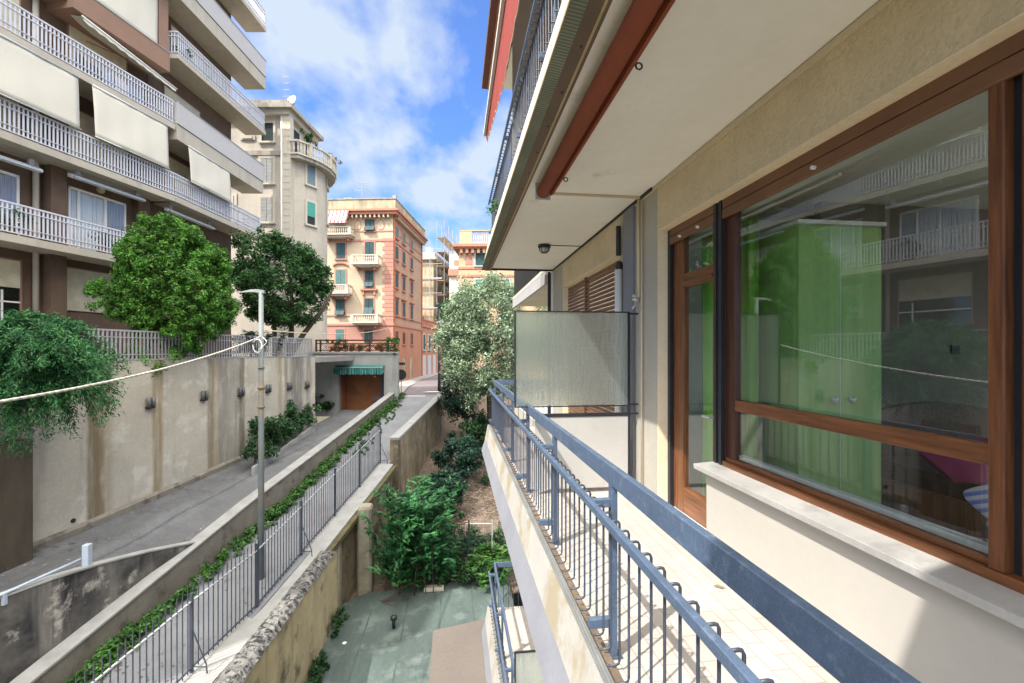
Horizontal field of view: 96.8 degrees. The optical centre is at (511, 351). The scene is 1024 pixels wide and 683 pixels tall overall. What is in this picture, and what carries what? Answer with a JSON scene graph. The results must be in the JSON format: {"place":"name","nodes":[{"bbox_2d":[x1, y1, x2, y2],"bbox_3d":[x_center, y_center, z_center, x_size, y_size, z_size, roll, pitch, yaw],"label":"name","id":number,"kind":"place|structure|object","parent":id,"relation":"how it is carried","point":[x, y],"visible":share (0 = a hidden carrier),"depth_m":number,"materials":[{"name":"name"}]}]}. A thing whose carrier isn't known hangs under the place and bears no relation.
{"place":"outdoors","nodes":[
{"label":"outdoors","id":0,"kind":"place"},
{"bbox_2d":[0,0,265,358],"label":"brown apartment block","id":1,"kind":"structure","parent":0,"point":[53,260],"depth_m":17.59,"materials":[{"name":"white paint"}]},
{"bbox_2d":[0,170,19,235],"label":"window","id":2,"kind":"structure","parent":1,"relation":"in","point":[9,185],"depth_m":14.93,"materials":[{"name":"white paint"}]},
{"bbox_2d":[0,207,37,234],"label":"potted plant","id":3,"kind":"object","parent":1,"relation":"on","point":[9,218],"visible":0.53,"depth_m":14.36,"materials":[{"name":"green plant"}]},
{"bbox_2d":[0,155,42,172],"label":"awning cassette","id":4,"kind":"object","parent":1,"relation":"attached to","point":[30,165],"visible":1,"depth_m":14.70,"materials":[{"name":"white paint"}]},
{"bbox_2d":[0,34,81,129],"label":"drop awning","id":5,"kind":"object","parent":1,"relation":"attached to","point":[34,80],"visible":1,"depth_m":14.64,"materials":[{"name":"white fabric"}]},
{"bbox_2d":[75,52,101,80],"bbox_3d":[-15.367,-10.330,16.560,0.096,0.580,0.989,0,0,7],"label":"laundry","id":6,"kind":"object","parent":1,"relation":"hanging from","point":[87,66],"visible":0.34,"depth_m":16.48,"materials":[{"name":"grey fabric"}]},
{"bbox_2d":[67,185,125,254],"bbox_3d":[-16.055,-4.850,17.649,0.075,2.400,2.120,0,0,9],"label":"window","id":7,"kind":"structure","parent":1,"relation":"in","point":[106,213],"depth_m":17.50,"materials":[{"name":"glass"}]},
{"bbox_2d":[88,230,115,252],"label":"potted plant","id":8,"kind":"object","parent":1,"relation":"on","point":[102,241],"visible":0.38,"depth_m":17.05,"materials":[{"name":"green plant"}]},
{"bbox_2d":[67,170,145,201],"bbox_3d":[-15.364,-6.325,17.395,0.250,0.350,2.750,0,0,9],"label":"awning cassette","id":9,"kind":"object","parent":1,"relation":"attached to","point":[76,175],"visible":1,"depth_m":17.13,"materials":[{"name":"white paint"}]},
{"bbox_2d":[71,15,177,90],"bbox_3d":[-15.309,-11.627,17.968,0.978,0.745,3.807,0,0,9],"label":"folding awning","id":10,"kind":"object","parent":1,"relation":"attached to","point":[89,26],"visible":1,"depth_m":17.50,"materials":[{"name":"white fabric"}]},
{"bbox_2d":[98,0,157,43],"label":"drop awning","id":11,"kind":"object","parent":1,"relation":"on","point":[141,16],"visible":0.84,"depth_m":18.40,"materials":[{"name":"white fabric"}]},
{"bbox_2d":[91,84,170,169],"bbox_3d":[-14.773,-8.634,17.784,0.188,1.912,3.000,0,0,9],"label":"drop awning","id":12,"kind":"object","parent":1,"relation":"attached to","point":[122,124],"visible":1,"depth_m":17.60,"materials":[{"name":"white fabric"}]},
{"bbox_2d":[164,204,215,229],"bbox_3d":[-14.990,-6.275,21.303,0.250,0.350,3.100,0,0,0],"label":"awning cassette","id":13,"kind":"object","parent":1,"relation":"attached to","point":[169,209],"visible":1,"depth_m":20.96,"materials":[{"name":"white paint"}]},
{"bbox_2d":[188,145,231,202],"bbox_3d":[-14.466,-8.419,21.903,0.188,1.642,3.000,0,0,0],"label":"drop awning","id":14,"kind":"object","parent":1,"relation":"attached to","point":[209,175],"visible":1,"depth_m":21.74,"materials":[{"name":"white fabric"}]},
{"bbox_2d":[0,410,364,591],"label":"driveway","id":15,"kind":"structure","parent":0,"point":[183,515],"depth_m":14.09,"materials":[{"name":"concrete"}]},
{"bbox_2d":[0,544,191,682],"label":"driveway wall","id":16,"kind":"structure","parent":15,"relation":"on","point":[38,622],"depth_m":9.72,"materials":[{"name":"paint"}]},
{"bbox_2d":[0,541,194,598],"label":"wall coping","id":17,"kind":"object","parent":16,"relation":"on","point":[68,572],"depth_m":10.42,"materials":[{"name":"concrete"}]},
{"bbox_2d":[0,543,91,605],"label":"pipe rail","id":18,"kind":"object","parent":17,"relation":"on","point":[86,558],"visible":1,"depth_m":9.83,"materials":[{"name":"metal"}]},
{"bbox_2d":[0,356,316,573],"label":"retaining wall","id":19,"kind":"structure","parent":15,"relation":"on","point":[59,487],"depth_m":14.42,"materials":[{"name":"concrete"}]},
{"bbox_2d":[0,308,131,459],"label":"pepper bush","id":20,"kind":"object","parent":19,"relation":"on","point":[42,353],"visible":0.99,"depth_m":10.40,"materials":[{"name":"green plant"}]},
{"bbox_2d":[145,397,155,408],"bbox_3d":[-11.771,1.689,14.821,0.146,0.370,0.286,0,0,9],"label":"wall lamp","id":21,"kind":"object","parent":19,"relation":"attached to","point":[150,402],"visible":1,"depth_m":14.79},
{"bbox_2d":[77,328,312,358],"bbox_3d":[-11.996,-0.210,14.841,0.040,0.920,18.700,0,0,9],"label":"terrace railing","id":22,"kind":"object","parent":19,"relation":"on","point":[251,353],"visible":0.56,"depth_m":17.10,"materials":[{"name":"metal"}]},
{"bbox_2d":[10,388,399,682],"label":"parapet wall","id":23,"kind":"structure","parent":15,"relation":"on","point":[64,660],"depth_m":12.40,"materials":[{"name":"concrete"}]},
{"bbox_2d":[239,399,321,462],"bbox_3d":[-10.302,3.328,20.712,1.517,2.097,6.938,0,0,-3],"label":"planter hedge","id":24,"kind":"object","parent":15,"relation":"on","point":[274,429],"visible":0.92,"depth_m":19.70,"materials":[{"name":"green plant"}]},
{"bbox_2d":[251,424,315,475],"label":"planter kerb","id":25,"kind":"structure","parent":15,"relation":"on","point":[299,437],"depth_m":20.56,"materials":[{"name":"concrete"}]},
{"bbox_2d":[134,356,353,361],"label":"terrace","id":26,"kind":"structure","parent":0,"point":[331,358],"depth_m":26.06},
{"bbox_2d":[81,211,241,376],"bbox_3d":[-12.298,-1.999,16.421,4.433,5.767,3.658,0,0,15],"label":"broadleaf tree","id":27,"kind":"object","parent":26,"relation":"on","point":[188,260],"visible":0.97,"depth_m":15.50,"materials":[{"name":"green plant"}]},
{"bbox_2d":[230,329,289,356],"bbox_3d":[-11.573,-0.334,20.791,2.191,1.282,3.368,0,0,14],"label":"palm","id":28,"kind":"object","parent":26,"relation":"on","point":[252,334],"visible":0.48,"depth_m":20.36,"materials":[{"name":"green plant"}]},
{"bbox_2d":[227,225,335,355],"bbox_3d":[-11.956,-3.034,23.508,4.853,6.695,4.862,0,0,33],"label":"laurel tree","id":29,"kind":"object","parent":26,"relation":"on","point":[256,273],"visible":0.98,"depth_m":22.80,"materials":[{"name":"green plant"}]},
{"bbox_2d":[231,76,336,355],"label":"beige round house","id":30,"kind":"structure","parent":26,"relation":"on","point":[298,183],"depth_m":29.02,"materials":[{"name":"white paint"}]},
{"bbox_2d":[231,193,236,223],"bbox_3d":[-17.711,-9.088,28.945,0.466,1.947,0.170,0,0,0],"label":"window","id":31,"kind":"structure","parent":30,"relation":"in","point":[233,195],"depth_m":28.94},
{"bbox_2d":[258,155,275,184],"bbox_3d":[-15.619,-11.532,28.945,1.170,1.864,0.170,0,0,0],"label":"window","id":32,"kind":"structure","parent":30,"relation":"in","point":[268,161],"depth_m":28.95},
{"bbox_2d":[258,195,275,223],"bbox_3d":[-15.619,-9.026,28.945,1.170,1.823,0.170,0,0,0],"label":"window","id":33,"kind":"structure","parent":30,"relation":"in","point":[266,203],"depth_m":28.95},
{"bbox_2d":[258,121,275,142],"bbox_3d":[-15.577,-13.966,28.930,1.110,1.430,0.140,0,0,0],"label":"window","id":34,"kind":"structure","parent":30,"relation":"in","point":[274,122],"depth_m":28.94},
{"bbox_2d":[294,127,300,152],"bbox_3d":[-14.269,-13.632,30.198,0.140,2.150,1.112,0,0,2],"label":"window","id":35,"kind":"structure","parent":30,"relation":"in","point":[297,135],"depth_m":30.23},
{"bbox_2d":[299,128,318,146],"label":"balcony plant","id":36,"kind":"object","parent":30,"relation":"on","point":[307,138],"visible":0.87,"depth_m":29.36,"materials":[{"name":"green plant"}]},
{"bbox_2d":[304,163,317,188],"bbox_3d":[-13.295,-11.717,30.155,0.140,1.648,0.993,0,0,27],"label":"window","id":37,"kind":"structure","parent":30,"relation":"in","point":[310,172],"depth_m":30.15,"materials":[{"name":"white glass"}]},
{"bbox_2d":[304,198,317,227],"bbox_3d":[-13.295,-9.134,30.155,0.140,1.734,0.993,0,0,27],"label":"window","id":38,"kind":"structure","parent":30,"relation":"in","point":[310,206],"depth_m":30.15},
{"bbox_2d":[72,396,434,682],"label":"path","id":39,"kind":"structure","parent":0,"point":[406,411],"depth_m":12.94,"materials":[{"name":"concrete"}]},
{"bbox_2d":[2,399,414,682],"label":"fallen leaves","id":40,"kind":"object","parent":39,"relation":"on","point":[189,538],"depth_m":13.96,"materials":[{"name":"plant"}]},
{"bbox_2d":[65,392,405,682],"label":"ground cover","id":41,"kind":"object","parent":39,"relation":"on","point":[149,617],"visible":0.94,"depth_m":13.29,"materials":[{"name":"green plant"}]},
{"bbox_2d":[239,289,266,579],"bbox_3d":[-7.365,2.415,12.982,0.850,8.370,0.235,0,0,0],"label":"street lamp","id":42,"kind":"object","parent":39,"relation":"on","point":[261,386],"visible":0.98,"depth_m":12.94,"materials":[{"name":"metal"}]},
{"bbox_2d":[0,336,261,402],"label":"overhead cable","id":43,"kind":"object","parent":42,"relation":"attached to","point":[61,390],"visible":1,"depth_m":7.68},
{"bbox_2d":[178,463,396,682],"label":"fence wall","id":44,"kind":"structure","parent":39,"relation":"on","point":[345,526],"depth_m":15.97,"materials":[{"name":"concrete"}]},
{"bbox_2d":[75,424,387,682],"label":"spiked fence","id":45,"kind":"object","parent":44,"relation":"on","point":[191,635],"visible":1,"depth_m":11.36,"materials":[{"name":"metal"}]},
{"bbox_2d":[8,416,522,682],"bbox_3d":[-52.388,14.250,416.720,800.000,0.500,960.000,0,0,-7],"label":"ground","id":46,"kind":"structure","parent":0,"point":[320,418],"depth_m":25.96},
{"bbox_2d":[231,0,511,262],"label":"sky","id":47,"kind":"structure","parent":0,"point":[392,89],"materials":[{"name":"blue"}]},
{"bbox_2d":[308,577,512,682],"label":"terrace floor","id":48,"kind":"structure","parent":0,"point":[376,648],"depth_m":14.06,"materials":[{"name":"concrete"}]},
{"bbox_2d":[214,543,341,682],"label":"ochre wall","id":49,"kind":"structure","parent":48,"relation":"on","point":[285,643],"depth_m":11.12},
{"bbox_2d":[304,606,349,682],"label":"wall weeds","id":50,"kind":"object","parent":48,"relation":"on","point":[320,665],"depth_m":12.23,"materials":[{"name":"green plant"}]},
{"bbox_2d":[424,584,443,591],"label":"stone slab","id":51,"kind":"structure","parent":48,"relation":"on","point":[440,587],"depth_m":16.29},
{"bbox_2d":[482,0,1023,682],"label":"apartment house","id":52,"kind":"structure","parent":48,"relation":"on","point":[722,118],"depth_m":2.91,"materials":[{"name":"paint"}]},
{"bbox_2d":[429,619,485,682],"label":"brown canopy","id":53,"kind":"object","parent":52,"relation":"attached to","point":[457,654],"visible":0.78,"depth_m":8.55,"materials":[{"name":"fabric"}]},
{"bbox_2d":[482,0,519,141],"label":"awning","id":54,"kind":"object","parent":52,"relation":"attached to","point":[508,12],"visible":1,"depth_m":5.95,"materials":[{"name":"red fabric"}]},
{"bbox_2d":[488,561,523,682],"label":"balcony railing","id":55,"kind":"object","parent":52,"relation":"on","point":[500,648],"visible":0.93,"depth_m":7.55,"materials":[{"name":"metal"}]},
{"bbox_2d":[488,0,561,233],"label":"balcony railing","id":56,"kind":"object","parent":52,"relation":"attached to","point":[525,86],"visible":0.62,"depth_m":4.79,"materials":[{"name":"metal"}]},
{"bbox_2d":[514,650,543,682],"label":"privacy screen","id":57,"kind":"object","parent":52,"relation":"on","point":[526,667],"visible":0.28,"depth_m":4.83,"materials":[{"name":"beige glass"}]},
{"bbox_2d":[512,0,560,161],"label":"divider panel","id":58,"kind":"object","parent":52,"relation":"on","point":[522,19],"visible":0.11,"depth_m":5.72,"materials":[{"name":"metal"}]},
{"bbox_2d":[547,272,550,413],"bbox_3d":[0.760,-0.048,9.307,0.060,3.145,0.040,0,0,-7],"label":"division post","id":59,"kind":"object","parent":52,"relation":"attached to","point":[548,305],"visible":0.36,"depth_m":9.29,"materials":[{"name":"black metal"}]},
{"bbox_2d":[538,244,580,253],"bbox_3d":[0.749,-1.593,7.129,0.695,0.135,0.200,0,0,-7],"label":"bulkhead lamp","id":60,"kind":"object","parent":52,"relation":"attached to","point":[544,248],"visible":1,"depth_m":7.05,"materials":[{"name":"black metal"}]},
{"bbox_2d":[514,310,637,489],"bbox_3d":[0.704,0.546,4.906,1.370,1.957,0.028,0,0,-7],"label":"privacy screen","id":61,"kind":"object","parent":52,"relation":"on","point":[581,359],"visible":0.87,"depth_m":4.90,"materials":[{"name":"grey glass"}]},
{"bbox_2d":[553,192,639,198],"bbox_3d":[0.882,-1.650,4.828,1.015,0.020,0.040,0,0,-7],"label":"ceiling rod","id":62,"kind":"object","parent":52,"relation":"attached to","point":[597,195],"visible":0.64,"depth_m":4.82,"materials":[{"name":"metal"}]},
{"bbox_2d":[535,0,675,199],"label":"rolled awning","id":63,"kind":"object","parent":52,"relation":"attached to","point":[640,25],"visible":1,"depth_m":2.58,"materials":[{"name":"red fabric"}]},
{"bbox_2d":[668,224,713,527],"bbox_3d":[1.637,0.165,4.121,0.114,2.720,0.820,0,0,-7],"label":"balcony door","id":64,"kind":"structure","parent":52,"relation":"in","point":[680,495],"depth_m":4.34,"materials":[{"name":"brown wood"}]},
{"bbox_2d":[488,380,920,682],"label":"balcony railing","id":65,"kind":"object","parent":52,"relation":"on","point":[836,651],"visible":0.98,"depth_m":1.62,"materials":[{"name":"metal"}]},
{"bbox_2d":[697,173,840,496],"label":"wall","id":66,"kind":"structure","parent":52,"relation":"hanging from","point":[749,326],"depth_m":3.83,"materials":[{"name":"white paint"}]},
{"bbox_2d":[758,219,886,503],"bbox_3d":[2.567,0.247,3.890,0.775,2.555,0.642,0,0,-7],"label":"wardrobe","id":67,"kind":"object","parent":52,"relation":"on","point":[819,316],"visible":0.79,"depth_m":3.62,"materials":[{"name":"green paint"}]},
{"bbox_2d":[689,59,1023,629],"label":"window","id":68,"kind":"structure","parent":52,"relation":"in","point":[989,576],"depth_m":1.94,"materials":[{"name":"brown wood"}]},
{"bbox_2d":[373,372,454,400],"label":"street","id":69,"kind":"structure","parent":0,"point":[421,387],"depth_m":40.88,"materials":[{"name":"asphalt"}]},
{"bbox_2d":[309,352,398,415],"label":"garage block","id":70,"kind":"structure","parent":69,"relation":"on","point":[349,392],"depth_m":30.00,"materials":[{"name":"concrete"}]},
{"bbox_2d":[326,338,347,351],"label":"flowering plant","id":71,"kind":"object","parent":70,"relation":"on","point":[337,345],"visible":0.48,"depth_m":30.42,"materials":[{"name":"green plant"}]},
{"bbox_2d":[315,339,395,351],"bbox_3d":[-10.321,-0.375,30.030,5.300,0.810,0.100,0,0,0],"label":"terrace fence","id":72,"kind":"object","parent":70,"relation":"on","point":[320,343],"visible":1,"depth_m":30.00,"materials":[{"name":"brown metal"}]},
{"bbox_2d":[333,365,384,374],"bbox_3d":[-9.977,1.226,29.668,3.198,0.609,0.649,0,0,0],"label":"shop awning","id":73,"kind":"object","parent":70,"relation":"attached to","point":[357,369],"visible":1,"depth_m":29.47,"materials":[{"name":"green fabric"}]},
{"bbox_2d":[385,337,399,354],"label":"flowering plant","id":74,"kind":"object","parent":70,"relation":"on","point":[389,339],"visible":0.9,"depth_m":29.97,"materials":[{"name":"green plant"}]},
{"bbox_2d":[399,362,405,394],"bbox_3d":[-7.574,1.925,31.077,0.720,2.350,0.106,0,0,-4],"label":"road sign","id":75,"kind":"object","parent":69,"relation":"on","point":[402,374],"visible":0.63,"depth_m":31.05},
{"bbox_2d":[423,319,445,374],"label":"building","id":76,"kind":"structure","parent":69,"relation":"on","point":[430,362],"depth_m":70.37,"materials":[{"name":"paint"}]},
{"bbox_2d":[423,247,447,321],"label":"yellow house","id":77,"kind":"structure","parent":69,"relation":"on","point":[435,284],"depth_m":86.16,"materials":[{"name":"white paint"}]},
{"bbox_2d":[434,305,443,390],"bbox_3d":[-5.280,-0.210,33.000,0.700,6.220,0.260,0,0,-7],"label":"street lamp","id":78,"kind":"object","parent":69,"relation":"on","point":[439,360],"visible":0.53,"depth_m":32.92,"materials":[{"name":"black metal"}]},
{"bbox_2d":[423,220,456,323],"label":"scaffolding","id":79,"kind":"object","parent":69,"relation":"on","point":[447,243],"visible":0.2,"depth_m":86.99,"materials":[{"name":"grey metal"}]},
{"bbox_2d":[448,247,458,299],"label":"house","id":80,"kind":"structure","parent":69,"relation":"on","point":[453,271],"depth_m":84.94,"materials":[{"name":"paint"}]},
{"bbox_2d":[452,230,543,377],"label":"apricot house","id":81,"kind":"structure","parent":69,"relation":"on","point":[470,254],"depth_m":43.94,"materials":[{"name":"paint"}]},
{"bbox_2d":[474,250,485,266],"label":"window","id":82,"kind":"structure","parent":81,"relation":"in","point":[479,259],"depth_m":43.95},
{"bbox_2d":[399,373,441,392],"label":"pavement","id":83,"kind":"structure","parent":0,"point":[407,384],"depth_m":51.53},
{"bbox_2d":[327,195,427,381],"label":"pink corner house","id":84,"kind":"structure","parent":83,"relation":"on","point":[375,254],"depth_m":52.20,"materials":[{"name":"paint"}]},
{"bbox_2d":[328,211,348,222],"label":"striped awning","id":85,"kind":"object","parent":84,"relation":"attached to","point":[337,216],"visible":0.72,"depth_m":51.14,"materials":[{"name":"fabric"}]},
{"bbox_2d":[334,328,344,342],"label":"window","id":86,"kind":"structure","parent":84,"relation":"in","point":[339,333],"depth_m":52.25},
{"bbox_2d":[334,298,345,315],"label":"window","id":87,"kind":"structure","parent":84,"relation":"in","point":[339,303],"depth_m":52.24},
{"bbox_2d":[334,242,346,259],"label":"window","id":88,"kind":"structure","parent":84,"relation":"in","point":[340,247],"depth_m":52.24,"materials":[{"name":"wood"}]},
{"bbox_2d":[334,269,346,286],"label":"window","id":89,"kind":"structure","parent":84,"relation":"in","point":[340,275],"depth_m":52.25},
{"bbox_2d":[363,328,373,344],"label":"window","id":90,"kind":"structure","parent":84,"relation":"in","point":[371,334],"depth_m":52.07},
{"bbox_2d":[363,241,374,257],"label":"window","id":91,"kind":"structure","parent":84,"relation":"in","point":[369,246],"depth_m":52.08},
{"bbox_2d":[363,269,374,287],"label":"window","id":92,"kind":"structure","parent":84,"relation":"in","point":[369,274],"depth_m":52.06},
{"bbox_2d":[363,297,374,315],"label":"window","id":93,"kind":"structure","parent":84,"relation":"in","point":[368,302],"depth_m":52.06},
{"bbox_2d":[363,218,375,232],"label":"window","id":94,"kind":"structure","parent":84,"relation":"in","point":[369,223],"depth_m":52.06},
{"bbox_2d":[349,388,517,600],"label":"garden soil","id":95,"kind":"structure","parent":0,"point":[428,467],"depth_m":21.75,"materials":[{"name":"brown soil"}]},
{"bbox_2d":[360,474,461,595],"bbox_3d":[-3.644,6.673,16.972,3.608,3.860,3.665,0,0,-7],"label":"broad leaved shrub","id":96,"kind":"object","parent":95,"relation":"on","point":[418,536],"visible":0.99,"depth_m":16.19,"materials":[{"name":"green plant"}]},
{"bbox_2d":[374,483,449,550],"bbox_3d":[-4.103,7.007,18.593,3.142,2.592,2.765,0,0,-7],"label":"bright shrub","id":97,"kind":"object","parent":95,"relation":"on","point":[390,512],"visible":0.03,"depth_m":18.32,"materials":[{"name":"green plant"}]},
{"bbox_2d":[390,386,455,510],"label":"stone parapet","id":98,"kind":"structure","parent":95,"relation":"on","point":[415,438],"depth_m":23.91,"materials":[{"name":"concrete"}]},
{"bbox_2d":[414,466,470,515],"bbox_3d":[-3.193,6.794,21.035,2.634,3.018,2.345,0,0,-7],"label":"garden shrub","id":99,"kind":"object","parent":95,"relation":"on","point":[439,479],"visible":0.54,"depth_m":20.66,"materials":[{"name":"green plant"}]},
{"bbox_2d":[430,430,484,478],"bbox_3d":[-2.689,5.739,23.774,3.135,3.128,3.040,0,0,34],"label":"garden shrub","id":100,"kind":"object","parent":95,"relation":"on","point":[468,451],"visible":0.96,"depth_m":23.12,"materials":[{"name":"green plant"}]},
{"bbox_2d":[435,365,480,437],"bbox_3d":[-3.285,3.284,28.417,3.190,5.491,4.139,0,0,-7],"label":"shrub","id":101,"kind":"object","parent":95,"relation":"on","point":[453,404],"visible":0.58,"depth_m":28.12,"materials":[{"name":"green plant"}]},
{"bbox_2d":[416,460,505,589],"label":"undergrowth","id":102,"kind":"object","parent":95,"relation":"on","point":[460,564],"visible":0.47,"depth_m":17.92,"materials":[{"name":"green plant"}]},
{"bbox_2d":[435,287,489,394],"bbox_3d":[-4.409,-0.305,36.161,4.205,9.624,4.662,0,0,20],"label":"dark street tree","id":103,"kind":"object","parent":95,"relation":"on","point":[441,316],"visible":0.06,"depth_m":36.34,"materials":[{"name":"green plant"}]},
{"bbox_2d":[445,520,492,559],"bbox_3d":[-1.690,7.650,17.800,1.887,2.100,0.067,0,0,0],"label":"garden fence","id":104,"kind":"object","parent":95,"relation":"on","point":[474,527],"visible":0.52,"depth_m":17.80,"materials":[{"name":"metal"}]},
{"bbox_2d":[458,408,493,451],"bbox_3d":[-1.676,5.063,27.057,3.291,3.328,2.706,0,0,-39],"label":"garden shrub","id":105,"kind":"object","parent":95,"relation":"on","point":[479,423],"visible":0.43,"depth_m":26.66,"materials":[{"name":"green plant"}]},
{"bbox_2d":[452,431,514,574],"bbox_3d":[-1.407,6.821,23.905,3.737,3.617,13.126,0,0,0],"label":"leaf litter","id":106,"kind":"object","parent":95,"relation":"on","point":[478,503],"visible":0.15,"depth_m":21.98,"materials":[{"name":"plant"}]},
{"bbox_2d":[425,270,546,424],"bbox_3d":[-0.684,0.791,26.794,8.534,11.446,5.909,0,0,-26],"label":"silver leaved tree","id":107,"kind":"object","parent":95,"relation":"on","point":[467,333],"visible":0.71,"depth_m":25.09,"materials":[{"name":"green plant"}]},
{"bbox_2d":[465,541,512,589],"bbox_3d":[-0.733,7.934,16.964,2.094,1.070,2.929,0,0,-27],"label":"shrub","id":108,"kind":"object","parent":95,"relation":"on","point":[480,553],"visible":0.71,"depth_m":16.95,"materials":[{"name":"green plant"}]},
{"bbox_2d":[513,271,551,426],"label":"next house","id":109,"kind":"structure","parent":0,"point":[530,288],"depth_m":12.52,"materials":[{"name":"beige paint"}]},
{"bbox_2d":[881,402,987,542],"bbox_3d":[4.158,1.008,3.279,1.750,1.035,2.270,0,0,-7],"label":"bed","id":110,"kind":"object","parent":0,"point":[914,483],"visible":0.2,"depth_m":3.87,"materials":[{"name":"fabric"}]},
{"bbox_2d":[914,438,987,484],"bbox_3d":[3.731,0.925,3.593,0.840,0.400,0.528,0,0,-7],"label":"pillow","id":111,"kind":"object","parent":110,"relation":"on","point":[955,470],"visible":0.26,"depth_m":3.49,"materials":[{"name":"fabric"}]},
{"bbox_2d":[963,484,987,529],"bbox_3d":[2.302,0.623,2.038,0.121,0.526,0.494,0,0,-7],"label":"pillow","id":112,"kind":"object","parent":110,"relation":"on","point":[976,497],"visible":0.12,"depth_m":2.22,"materials":[{"name":"fabric"}]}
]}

